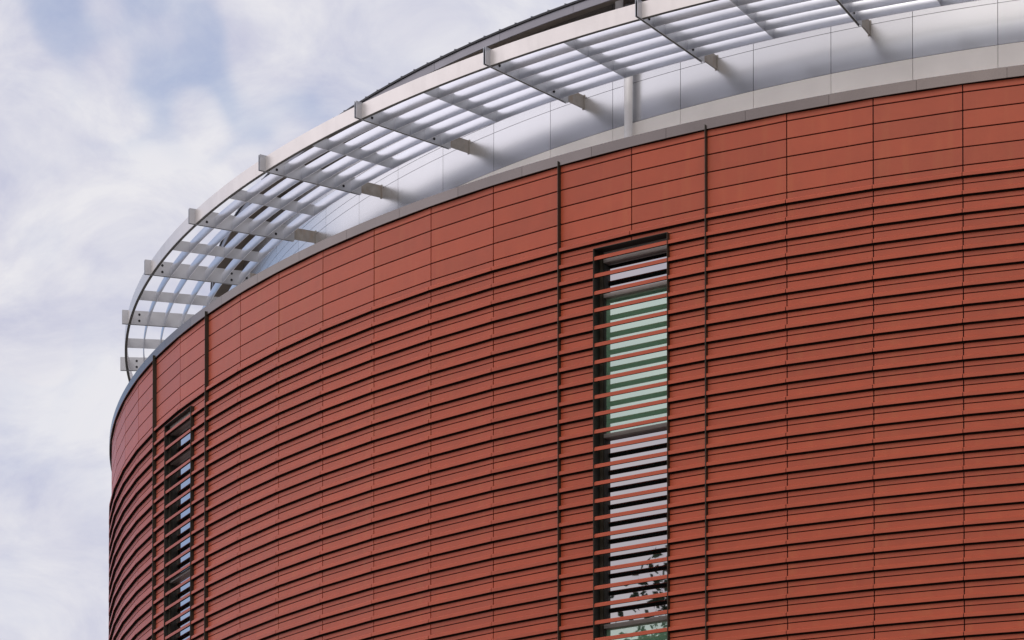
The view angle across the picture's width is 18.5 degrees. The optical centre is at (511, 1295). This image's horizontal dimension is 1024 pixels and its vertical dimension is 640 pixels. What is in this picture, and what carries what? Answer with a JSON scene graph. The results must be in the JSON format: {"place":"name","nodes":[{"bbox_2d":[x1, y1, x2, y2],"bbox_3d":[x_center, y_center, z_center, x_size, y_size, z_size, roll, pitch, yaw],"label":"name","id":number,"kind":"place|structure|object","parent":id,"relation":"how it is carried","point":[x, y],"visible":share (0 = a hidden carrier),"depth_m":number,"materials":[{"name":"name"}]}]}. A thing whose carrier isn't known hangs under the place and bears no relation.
{"place":"outdoors","nodes":[
{"label":"outdoors","id":0,"kind":"place"},
{"bbox_2d":[0,0,575,639],"label":"sky","id":1,"kind":"structure","parent":0,"point":[119,119],"materials":[{"name":"white"}]},
{"label":"ground","id":2,"kind":"structure","parent":0,"visible":0},
{"bbox_2d":[108,0,1023,639],"bbox_3d":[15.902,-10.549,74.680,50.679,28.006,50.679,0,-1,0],"label":"curved building","id":3,"kind":"structure","parent":2,"relation":"on","point":[730,346],"depth_m":54.16,"materials":[{"name":"tile"}]},
{"bbox_2d":[164,406,194,639],"bbox_3d":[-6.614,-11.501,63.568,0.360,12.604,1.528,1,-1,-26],"label":"window","id":4,"kind":"structure","parent":3,"relation":"in","point":[188,543],"depth_m":63.94,"materials":[{"name":"clear glass"}]},
{"bbox_2d":[120,0,977,380],"bbox_3d":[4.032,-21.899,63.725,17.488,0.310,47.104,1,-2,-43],"label":"sunshade","id":5,"kind":"object","parent":3,"relation":"attached to","point":[448,106],"visible":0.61,"depth_m":58.04,"materials":[{"name":"metal"}]},
{"bbox_2d":[593,232,670,639],"bbox_3d":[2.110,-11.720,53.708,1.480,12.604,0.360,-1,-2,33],"label":"window","id":6,"kind":"structure","parent":3,"relation":"in","point":[657,253],"depth_m":53.92,"materials":[{"name":"clear glass"}]}
]}

